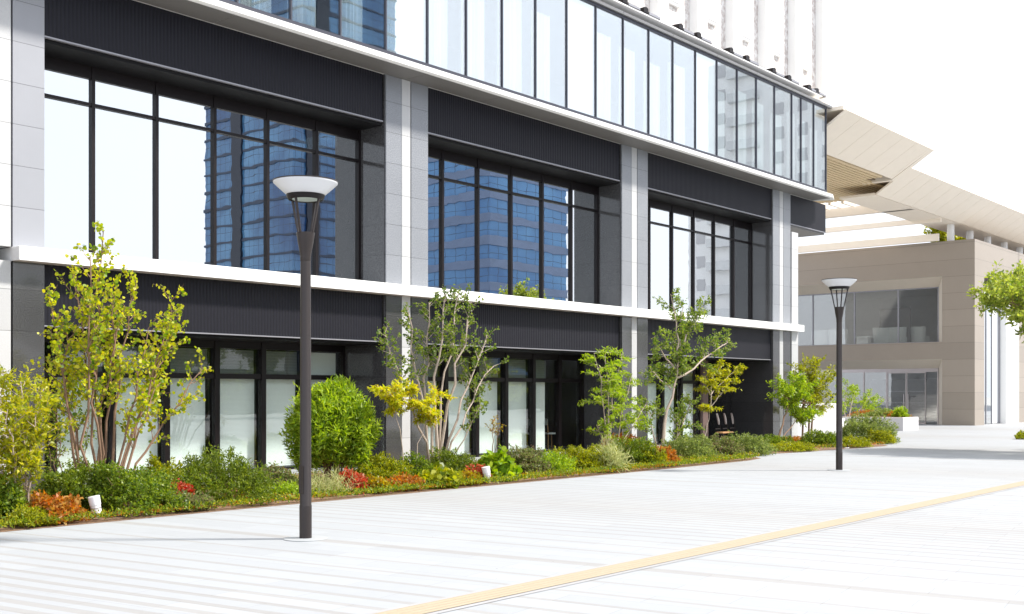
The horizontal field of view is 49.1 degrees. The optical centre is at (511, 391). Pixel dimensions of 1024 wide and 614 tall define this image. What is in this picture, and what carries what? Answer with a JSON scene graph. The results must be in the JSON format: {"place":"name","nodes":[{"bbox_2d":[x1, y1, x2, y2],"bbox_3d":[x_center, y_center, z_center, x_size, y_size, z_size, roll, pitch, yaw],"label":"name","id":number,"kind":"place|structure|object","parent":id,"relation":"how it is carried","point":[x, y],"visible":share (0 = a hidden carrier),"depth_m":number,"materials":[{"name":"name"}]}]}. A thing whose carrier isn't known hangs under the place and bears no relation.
{"place":"outdoors","nodes":[
{"label":"outdoors","id":0,"kind":"place"},
{"bbox_2d":[0,0,833,491],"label":"office building","id":1,"kind":"structure","parent":0,"point":[560,186],"depth_m":24.04,"materials":[{"name":"stone"}]},
{"bbox_2d":[47,334,108,480],"bbox_3d":[-7.642,0.300,19.736,0.248,2.600,1.105,0,0,40],"label":"window","id":2,"kind":"structure","parent":1,"relation":"in","point":[88,454],"depth_m":19.75,"materials":[{"name":"white glass"}]},
{"bbox_2d":[107,337,163,472],"bbox_3d":[-6.928,0.300,20.582,0.248,2.600,1.105,0,0,40],"label":"window","id":3,"kind":"structure","parent":1,"relation":"in","point":[142,443],"depth_m":20.61,"materials":[{"name":"white glass"}]},
{"bbox_2d":[161,339,214,473],"bbox_3d":[-6.213,0.300,21.428,0.248,2.600,1.105,0,0,40],"label":"window","id":4,"kind":"structure","parent":1,"relation":"in","point":[186,432],"depth_m":21.49,"materials":[{"name":"white glass"}]},
{"bbox_2d":[44,55,360,279],"bbox_3d":[-5.661,-3.930,21.191,0.100,3.340,7.410,0,0,40],"label":"window","id":5,"kind":"structure","parent":1,"relation":"in","point":[168,172],"depth_m":20.77,"materials":[{"name":"clear glass"}]},
{"bbox_2d":[211,340,260,472],"bbox_3d":[-5.499,0.300,22.273,0.248,2.600,1.105,0,0,40],"label":"window","id":6,"kind":"structure","parent":1,"relation":"in","point":[232,388],"depth_m":22.36,"materials":[{"name":"white glass"}]},
{"bbox_2d":[258,342,299,470],"bbox_3d":[-4.784,0.300,23.119,0.248,2.600,1.105,0,0,40],"label":"window","id":7,"kind":"structure","parent":1,"relation":"in","point":[277,369],"depth_m":23.12,"materials":[{"name":"white glass"}]},
{"bbox_2d":[311,345,344,466],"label":"window","id":8,"kind":"structure","parent":1,"relation":"in","point":[323,365],"depth_m":24.10,"materials":[{"name":"white glass"}]},
{"bbox_2d":[428,349,444,455],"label":"window","id":9,"kind":"structure","parent":1,"relation":"in","point":[430,371],"depth_m":26.64,"materials":[{"name":"white glass"}]},
{"bbox_2d":[441,350,475,456],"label":"window","id":10,"kind":"structure","parent":1,"relation":"in","point":[453,407],"depth_m":27.31,"materials":[{"name":"white glass"}]},
{"bbox_2d":[473,351,504,456],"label":"window","id":11,"kind":"structure","parent":1,"relation":"in","point":[482,437],"depth_m":28.17,"materials":[{"name":"white glass"}]},
{"bbox_2d":[428,147,598,303],"bbox_3d":[-0.057,-3.930,27.826,0.100,3.340,7.400,0,0,40],"label":"window","id":12,"kind":"structure","parent":1,"relation":"in","point":[497,228],"depth_m":27.80,"materials":[{"name":"blue glass"}]},
{"bbox_2d":[502,353,532,453],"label":"window","id":13,"kind":"structure","parent":1,"relation":"in","point":[513,371],"depth_m":28.97,"materials":[{"name":"white glass"}]},
{"bbox_2d":[219,0,826,191],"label":"window frame","id":14,"kind":"structure","parent":1,"relation":"in","point":[622,18],"depth_m":29.26,"materials":[{"name":"grey metal"}]},
{"bbox_2d":[529,354,558,451],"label":"window","id":15,"kind":"structure","parent":1,"relation":"in","point":[537,368],"depth_m":29.73,"materials":[{"name":"white glass"}]},
{"bbox_2d":[555,355,583,451],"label":"window","id":16,"kind":"structure","parent":1,"relation":"in","point":[558,363],"depth_m":30.18,"materials":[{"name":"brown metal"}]},
{"bbox_2d":[648,359,661,444],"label":"window","id":17,"kind":"structure","parent":1,"relation":"in","point":[652,386],"depth_m":33.93,"materials":[{"name":"white glass"}]},
{"bbox_2d":[658,359,680,444],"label":"window","id":18,"kind":"structure","parent":1,"relation":"in","point":[665,396],"depth_m":34.57,"materials":[{"name":"white glass"}]},
{"bbox_2d":[677,360,699,439],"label":"window","id":19,"kind":"structure","parent":1,"relation":"in","point":[686,386],"depth_m":35.56,"materials":[{"name":"glass"}]},
{"bbox_2d":[648,199,751,319],"bbox_3d":[5.548,-3.930,34.461,0.100,3.340,7.410,0,0,40],"label":"window","id":20,"kind":"structure","parent":1,"relation":"in","point":[699,253],"depth_m":34.79,"materials":[{"name":"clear glass"}]},
{"bbox_2d":[628,0,829,104],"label":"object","id":21,"kind":"structure","parent":1,"relation":"on","point":[788,37],"depth_m":36.82,"materials":[{"name":"white paint"}]},
{"bbox_2d":[707,0,716,26],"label":"window","id":22,"kind":"structure","parent":21,"relation":"in","point":[711,4],"depth_m":34.37,"materials":[{"name":"white paint"}]},
{"bbox_2d":[742,0,750,42],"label":"window","id":23,"kind":"structure","parent":21,"relation":"in","point":[746,4],"depth_m":36.01,"materials":[{"name":"white paint"}]},
{"bbox_2d":[774,0,781,57],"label":"window","id":24,"kind":"structure","parent":21,"relation":"in","point":[777,3],"depth_m":37.71,"materials":[{"name":"white paint"}]},
{"bbox_2d":[803,0,809,71],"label":"window","id":25,"kind":"structure","parent":21,"relation":"in","point":[806,3],"depth_m":39.32,"materials":[{"name":"white paint"}]},
{"bbox_2d":[814,106,941,232],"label":"canopy bridge","id":26,"kind":"structure","parent":1,"relation":"attached to","point":[866,155],"depth_m":43.41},
{"bbox_2d":[0,421,1023,613],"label":"plaza pavement","id":27,"kind":"structure","parent":0,"point":[379,553],"depth_m":11.54,"materials":[{"name":"white concrete"}]},
{"bbox_2d":[273,175,337,541],"bbox_3d":[-2.248,-0.360,12.215,0.704,3.919,0.704,0,0,40],"label":"street lamp","id":28,"kind":"object","parent":27,"relation":"on","point":[296,189],"visible":1,"depth_m":12.16,"materials":[{"name":"brown metal"}]},
{"bbox_2d":[0,455,759,531],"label":"bed soil","id":29,"kind":"structure","parent":27,"relation":"on","point":[142,516],"depth_m":16.71,"materials":[{"name":"brown soil"}]},
{"bbox_2d":[0,471,31,522],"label":"shrub","id":30,"kind":"object","parent":29,"relation":"on","point":[12,495],"visible":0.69,"depth_m":13.51,"materials":[{"name":"green plant"}]},
{"bbox_2d":[5,503,61,527],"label":"shrub","id":31,"kind":"object","parent":29,"relation":"on","point":[31,512],"visible":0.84,"depth_m":13.18,"materials":[{"name":"yellow plant"}]},
{"bbox_2d":[0,364,78,501],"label":"maple tree","id":32,"kind":"object","parent":29,"relation":"on","point":[23,457],"visible":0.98,"depth_m":13.76,"materials":[{"name":"yellow plant"}]},
{"bbox_2d":[24,489,93,524],"bbox_3d":[-5.603,1.403,13.755,0.964,0.466,0.822,0,0,40],"label":"shrub","id":33,"kind":"object","parent":29,"relation":"on","point":[58,504],"visible":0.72,"depth_m":13.57,"materials":[{"name":"orange plant"}]},
{"bbox_2d":[44,386,96,471],"bbox_3d":[-7.445,0.681,18.865,0.720,1.780,0.974,0,0,16],"label":"shrub","id":34,"kind":"object","parent":29,"relation":"on","point":[60,431],"visible":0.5,"depth_m":18.73,"materials":[{"name":"plant"}]},
{"bbox_2d":[29,457,120,512],"bbox_3d":[-5.781,1.251,14.805,1.228,0.749,1.174,0,0,40],"label":"shrub","id":35,"kind":"object","parent":29,"relation":"on","point":[71,480],"visible":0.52,"depth_m":14.64,"materials":[{"name":"green plant"}]},
{"bbox_2d":[88,495,101,517],"bbox_3d":[-5.198,1.425,13.973,0.159,0.282,0.166,0,0,40],"label":"garden spotlight","id":36,"kind":"object","parent":29,"relation":"on","point":[95,502],"visible":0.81,"depth_m":13.92,"materials":[{"name":"metal"}]},
{"bbox_2d":[26,220,213,477],"bbox_3d":[-5.439,-0.386,15.915,1.320,3.941,3.024,0,0,40],"label":"multi stem tree","id":37,"kind":"object","parent":29,"relation":"on","point":[149,395],"visible":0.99,"depth_m":15.47,"materials":[{"name":"green plant"}]},
{"bbox_2d":[82,458,196,516],"bbox_3d":[-5.051,1.232,14.983,1.803,0.772,1.402,0,0,40],"label":"shrub","id":38,"kind":"object","parent":29,"relation":"on","point":[141,488],"visible":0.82,"depth_m":14.58,"materials":[{"name":"green plant"}]},
{"bbox_2d":[144,451,184,482],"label":"shrub","id":39,"kind":"object","parent":29,"relation":"on","point":[154,461],"visible":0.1,"depth_m":16.20,"materials":[{"name":"green plant"}]},
{"bbox_2d":[170,478,195,496],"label":"shrub","id":40,"kind":"object","parent":29,"relation":"on","point":[181,485],"visible":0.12,"depth_m":15.39,"materials":[{"name":"red plant"}]},
{"bbox_2d":[160,489,222,512],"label":"shrub","id":41,"kind":"object","parent":29,"relation":"on","point":[199,498],"visible":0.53,"depth_m":15.02,"materials":[{"name":"green plant"}]},
{"bbox_2d":[165,443,280,506],"bbox_3d":[-4.294,1.170,16.426,1.991,0.932,1.944,0,0,-4],"label":"shrub","id":42,"kind":"object","parent":29,"relation":"on","point":[242,476],"visible":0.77,"depth_m":16.05,"materials":[{"name":"green plant"}]},
{"bbox_2d":[243,460,298,492],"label":"shrub","id":43,"kind":"object","parent":29,"relation":"on","point":[286,475],"visible":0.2,"depth_m":17.44,"materials":[{"name":"green plant"}]},
{"bbox_2d":[269,476,311,497],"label":"shrub","id":44,"kind":"object","parent":29,"relation":"on","point":[291,487],"visible":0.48,"depth_m":16.66,"materials":[{"name":"green plant"}]},
{"bbox_2d":[297,465,362,496],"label":"grass tuft","id":45,"kind":"object","parent":29,"relation":"on","point":[330,482],"visible":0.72,"depth_m":17.20,"materials":[{"name":"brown plant"}]},
{"bbox_2d":[279,374,383,480],"bbox_3d":[-3.027,0.623,19.058,1.879,1.902,1.851,0,0,40],"label":"round shrub","id":46,"kind":"object","parent":29,"relation":"on","point":[343,420],"visible":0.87,"depth_m":18.64,"materials":[{"name":"green plant"}]},
{"bbox_2d":[335,466,371,494],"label":"shrub","id":47,"kind":"object","parent":29,"relation":"on","point":[357,476],"visible":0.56,"depth_m":17.42,"materials":[{"name":"red plant"}]},
{"bbox_2d":[363,474,394,493],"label":"shrub","id":48,"kind":"object","parent":29,"relation":"on","point":[375,481],"visible":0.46,"depth_m":17.64,"materials":[{"name":"yellow plant"}]},
{"bbox_2d":[353,451,414,478],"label":"shrub","id":49,"kind":"object","parent":29,"relation":"on","point":[381,465],"visible":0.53,"depth_m":18.85,"materials":[{"name":"yellow plant"}]},
{"bbox_2d":[385,471,425,491],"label":"shrub","id":50,"kind":"object","parent":29,"relation":"on","point":[405,478],"visible":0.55,"depth_m":18.08,"materials":[{"name":"orange plant"}]},
{"bbox_2d":[367,377,456,459],"bbox_3d":[-1.701,0.649,19.380,0.776,1.848,2.318,0,0,29],"label":"maple","id":51,"kind":"object","parent":29,"relation":"on","point":[395,402],"visible":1,"depth_m":19.21,"materials":[{"name":"yellow plant"}]},
{"bbox_2d":[388,450,439,477],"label":"shrub","id":52,"kind":"object","parent":29,"relation":"on","point":[423,463],"visible":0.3,"depth_m":19.20,"materials":[{"name":"green plant"}]},
{"bbox_2d":[416,462,462,488],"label":"shrub","id":53,"kind":"object","parent":29,"relation":"on","point":[440,472],"visible":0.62,"depth_m":18.57,"materials":[{"name":"yellow plant"}]},
{"bbox_2d":[372,283,508,465],"bbox_3d":[-1.234,-0.268,20.634,1.334,3.707,3.981,0,0,40],"label":"crape myrtle","id":54,"kind":"object","parent":29,"relation":"on","point":[439,440],"visible":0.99,"depth_m":20.68,"materials":[{"name":"green plant"}]},
{"bbox_2d":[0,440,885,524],"bbox_3d":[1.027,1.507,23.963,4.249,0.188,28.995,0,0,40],"label":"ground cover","id":55,"kind":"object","parent":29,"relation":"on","point":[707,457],"visible":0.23,"depth_m":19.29,"materials":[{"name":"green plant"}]},
{"bbox_2d":[0,440,887,528],"bbox_3d":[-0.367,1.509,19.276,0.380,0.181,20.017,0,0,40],"label":"ground cover","id":56,"kind":"object","parent":29,"relation":"on","point":[371,489],"visible":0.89,"depth_m":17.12,"materials":[{"name":"green plant"}]},
{"bbox_2d":[5,441,883,525],"bbox_3d":[1.056,1.526,23.974,4.264,0.137,29.046,0,0,40],"label":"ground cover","id":57,"kind":"object","parent":29,"relation":"on","point":[194,506],"visible":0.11,"depth_m":16.53,"materials":[{"name":"orange plant"}]},
{"bbox_2d":[425,446,477,470],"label":"shrub","id":58,"kind":"object","parent":29,"relation":"on","point":[456,463],"visible":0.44,"depth_m":20.07,"materials":[{"name":"green plant"}]},
{"bbox_2d":[460,468,481,485],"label":"shrub","id":59,"kind":"object","parent":29,"relation":"on","point":[468,474],"visible":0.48,"depth_m":19.13,"materials":[{"name":"yellow plant"}]},
{"bbox_2d":[464,463,491,482],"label":"shrub","id":60,"kind":"object","parent":29,"relation":"on","point":[476,468],"visible":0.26,"depth_m":19.49,"materials":[{"name":"red plant"}]},
{"bbox_2d":[484,415,506,452],"bbox_3d":[-0.357,1.000,21.607,0.443,1.145,0.292,0,0,40],"label":"sapling","id":61,"kind":"object","parent":29,"relation":"on","point":[494,425],"visible":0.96,"depth_m":21.54,"materials":[{"name":"brown plant"}]},
{"bbox_2d":[475,444,522,481],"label":"shrub","id":62,"kind":"object","parent":29,"relation":"on","point":[499,462],"visible":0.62,"depth_m":20.08,"materials":[{"name":"green plant"}]},
{"bbox_2d":[501,443,555,474],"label":"shrub","id":63,"kind":"object","parent":29,"relation":"on","point":[529,456],"visible":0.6,"depth_m":21.17,"materials":[{"name":"green plant"}]},
{"bbox_2d":[525,448,580,475],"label":"shrub","id":64,"kind":"object","parent":29,"relation":"on","point":[560,464],"visible":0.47,"depth_m":21.48,"materials":[{"name":"green plant"}]},
{"bbox_2d":[548,444,603,469],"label":"shrub","id":65,"kind":"object","parent":29,"relation":"on","point":[572,452],"visible":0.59,"depth_m":22.27,"materials":[{"name":"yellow plant"}]},
{"bbox_2d":[578,443,621,471],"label":"shrub","id":66,"kind":"object","parent":29,"relation":"on","point":[595,450],"visible":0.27,"depth_m":22.45,"materials":[{"name":"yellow plant"}]},
{"bbox_2d":[587,431,635,473],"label":"grass tuft","id":67,"kind":"object","parent":29,"relation":"on","point":[617,454],"visible":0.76,"depth_m":22.25,"materials":[{"name":"green plant"}]},
{"bbox_2d":[577,346,659,448],"bbox_3d":[2.441,0.267,25.453,1.091,2.624,2.782,0,0,34],"label":"feathery maple","id":68,"kind":"object","parent":29,"relation":"on","point":[616,392],"visible":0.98,"depth_m":25.16,"materials":[{"name":"green plant"}]},
{"bbox_2d":[608,434,661,464],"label":"shrub","id":69,"kind":"object","parent":29,"relation":"on","point":[635,444],"visible":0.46,"depth_m":23.92,"materials":[{"name":"green plant"}]},
{"bbox_2d":[636,442,667,466],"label":"shrub","id":70,"kind":"object","parent":29,"relation":"on","point":[662,455],"visible":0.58,"depth_m":23.77,"materials":[{"name":"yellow plant"}]},
{"bbox_2d":[656,445,679,465],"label":"shrub","id":71,"kind":"object","parent":29,"relation":"on","point":[670,455],"visible":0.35,"depth_m":24.01,"materials":[{"name":"orange plant"}]},
{"bbox_2d":[633,287,736,445],"bbox_3d":[4.278,-0.482,27.802,1.330,4.138,3.899,0,0,40],"label":"leaning tree","id":72,"kind":"object","parent":29,"relation":"on","point":[677,349],"visible":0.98,"depth_m":27.34,"materials":[{"name":"green plant"}]},
{"bbox_2d":[659,433,719,459],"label":"shrub","id":73,"kind":"object","parent":29,"relation":"on","point":[686,444],"visible":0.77,"depth_m":26.10,"materials":[{"name":"green plant"}]},
{"bbox_2d":[690,432,747,455],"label":"shrub","id":74,"kind":"object","parent":29,"relation":"on","point":[723,446],"visible":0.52,"depth_m":27.26,"materials":[{"name":"green plant"}]},
{"bbox_2d":[692,358,747,440],"bbox_3d":[5.350,0.346,28.501,1.005,2.467,2.206,0,0,40],"label":"yellow maple","id":75,"kind":"object","parent":29,"relation":"on","point":[712,382],"visible":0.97,"depth_m":28.37,"materials":[{"name":"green plant"}]},
{"bbox_2d":[365,480,1023,613],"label":"path border","id":76,"kind":"object","parent":27,"relation":"on","point":[538,590],"depth_m":10.56,"materials":[{"name":"beige stone"}]},
{"bbox_2d":[374,481,1023,613],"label":"tactile path","id":77,"kind":"structure","parent":76,"relation":"on","point":[437,605],"depth_m":10.51,"materials":[{"name":"yellow tile"}]},
{"bbox_2d":[786,352,835,435],"bbox_3d":[9.887,0.135,36.860,1.212,2.891,3.074,0,0,40],"label":"autumn tree","id":78,"kind":"object","parent":27,"relation":"on","point":[817,396],"visible":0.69,"depth_m":36.82,"materials":[{"name":"green plant"}]},
{"bbox_2d":[752,444,886,453],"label":"bed soil","id":79,"kind":"structure","parent":27,"relation":"on","point":[833,448],"depth_m":31.59,"materials":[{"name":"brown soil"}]},
{"bbox_2d":[719,430,779,455],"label":"shrub","id":80,"kind":"object","parent":79,"relation":"on","point":[751,443],"visible":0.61,"depth_m":28.21,"materials":[{"name":"green plant"}]},
{"bbox_2d":[760,433,794,444],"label":"shrub","id":81,"kind":"object","parent":79,"relation":"on","point":[774,438],"visible":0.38,"depth_m":32.89,"materials":[{"name":"green plant"}]},
{"bbox_2d":[765,370,823,435],"bbox_3d":[8.868,0.449,35.326,1.298,2.287,2.859,0,0,40],"label":"staked tree","id":82,"kind":"object","parent":79,"relation":"on","point":[794,391],"visible":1,"depth_m":35.08,"materials":[{"name":"green plant"}]},
{"bbox_2d":[770,440,819,451],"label":"shrub","id":83,"kind":"object","parent":79,"relation":"on","point":[809,446],"visible":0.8,"depth_m":30.04,"materials":[{"name":"yellow plant"}]},
{"bbox_2d":[796,428,835,446],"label":"shrub","id":84,"kind":"object","parent":79,"relation":"on","point":[821,437],"visible":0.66,"depth_m":32.69,"materials":[{"name":"green plant"}]},
{"bbox_2d":[842,435,873,447],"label":"shrub","id":85,"kind":"object","parent":79,"relation":"on","point":[858,442],"visible":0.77,"depth_m":32.20,"materials":[{"name":"yellow plant"}]},
{"bbox_2d":[798,403,845,435],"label":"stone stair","id":86,"kind":"object","parent":27,"relation":"on","point":[826,421],"visible":0.04,"depth_m":42.97,"materials":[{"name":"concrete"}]},
{"bbox_2d":[821,278,856,470],"bbox_3d":[6.681,-0.360,22.894,0.704,3.919,0.704,0,0,12],"label":"street lamp","id":87,"kind":"object","parent":27,"relation":"on","point":[841,284],"visible":1,"depth_m":22.84,"materials":[{"name":"brown metal"}]},
{"bbox_2d":[831,378,891,415],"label":"slender tree","id":88,"kind":"object","parent":27,"relation":"on","point":[863,401],"visible":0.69,"depth_m":49.54,"materials":[{"name":"green plant"}]},
{"bbox_2d":[842,411,900,443],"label":"shrub","id":89,"kind":"object","parent":27,"relation":"on","point":[852,425],"visible":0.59,"depth_m":35.27,"materials":[{"name":"green plant"}]},
{"bbox_2d":[862,428,897,443],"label":"shrub","id":90,"kind":"object","parent":27,"relation":"on","point":[885,436],"visible":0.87,"depth_m":34.49,"materials":[{"name":"yellow plant"}]},
{"bbox_2d":[842,416,918,430],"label":"planter box","id":91,"kind":"object","parent":27,"relation":"on","point":[906,423],"visible":0.5,"depth_m":46.51,"materials":[{"name":"concrete"}]},
{"bbox_2d":[866,407,894,416],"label":"shrub","id":92,"kind":"object","parent":91,"relation":"in","point":[879,412],"visible":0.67,"depth_m":48.05,"materials":[{"name":"green plant"}]},
{"bbox_2d":[890,405,908,416],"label":"shrub","id":93,"kind":"object","parent":91,"relation":"in","point":[900,412],"visible":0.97,"depth_m":46.85,"materials":[{"name":"green plant"}]},
{"bbox_2d":[966,259,1023,342],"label":"shade tree","id":94,"kind":"object","parent":27,"relation":"on","point":[999,291],"visible":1,"depth_m":29.65,"materials":[{"name":"green plant"}]},
{"bbox_2d":[798,234,1023,425],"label":"pavilion","id":95,"kind":"structure","parent":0,"point":[964,365],"depth_m":56.88,"materials":[{"name":"beige stone"}]},
{"bbox_2d":[811,330,828,344],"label":"armchair","id":96,"kind":"object","parent":95,"relation":"in","point":[821,337],"visible":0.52,"depth_m":59.91,"materials":[{"name":"white fabric"}]},
{"bbox_2d":[828,329,847,344],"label":"armchair","id":97,"kind":"object","parent":95,"relation":"in","point":[832,336],"visible":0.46,"depth_m":59.27,"materials":[{"name":"white fabric"}]},
{"bbox_2d":[856,336,872,343],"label":"side table","id":98,"kind":"object","parent":95,"relation":"in","point":[863,339],"visible":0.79,"depth_m":58.37,"materials":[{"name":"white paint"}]},
{"bbox_2d":[798,287,938,345],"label":"window","id":99,"kind":"structure","parent":95,"relation":"in","point":[897,290],"depth_m":57.76,"materials":[{"name":"metal"}]},
{"bbox_2d":[798,368,938,423],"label":"window","id":100,"kind":"structure","parent":95,"relation":"in","point":[863,371],"depth_m":56.77,"materials":[{"name":"metal"}]},
{"bbox_2d":[872,328,888,342],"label":"armchair","id":101,"kind":"object","parent":95,"relation":"in","point":[880,335],"visible":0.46,"depth_m":57.67,"materials":[{"name":"white fabric"}]},
{"bbox_2d":[889,327,906,342],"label":"armchair","id":102,"kind":"object","parent":95,"relation":"in","point":[893,334],"visible":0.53,"depth_m":57.15,"materials":[{"name":"white fabric"}]},
{"bbox_2d":[906,372,925,423],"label":"door","id":103,"kind":"structure","parent":95,"relation":"in","point":[907,391],"depth_m":56.09,"materials":[{"name":"metal"}]},
{"bbox_2d":[910,327,929,341],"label":"armchair","id":104,"kind":"object","parent":95,"relation":"in","point":[917,334],"visible":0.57,"depth_m":56.84,"materials":[{"name":"white fabric"}]},
{"bbox_2d":[839,167,1023,253],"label":"roof canopy","id":105,"kind":"object","parent":95,"relation":"on","point":[961,211],"visible":0.67,"depth_m":51.78,"materials":[{"name":"white paint"}]},
{"bbox_2d":[923,226,964,241],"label":"roof tree","id":106,"kind":"object","parent":95,"relation":"on","point":[942,235],"visible":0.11,"depth_m":68.09,"materials":[{"name":"green plant"}]},
{"bbox_2d":[984,285,999,423],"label":"window","id":107,"kind":"structure","parent":95,"relation":"in","point":[991,324],"depth_m":56.23,"materials":[{"name":"glass"}]},
{"bbox_2d":[798,0,1023,253],"label":"sky","id":108,"kind":"structure","parent":0,"point":[946,75],"materials":[{"name":"white"}]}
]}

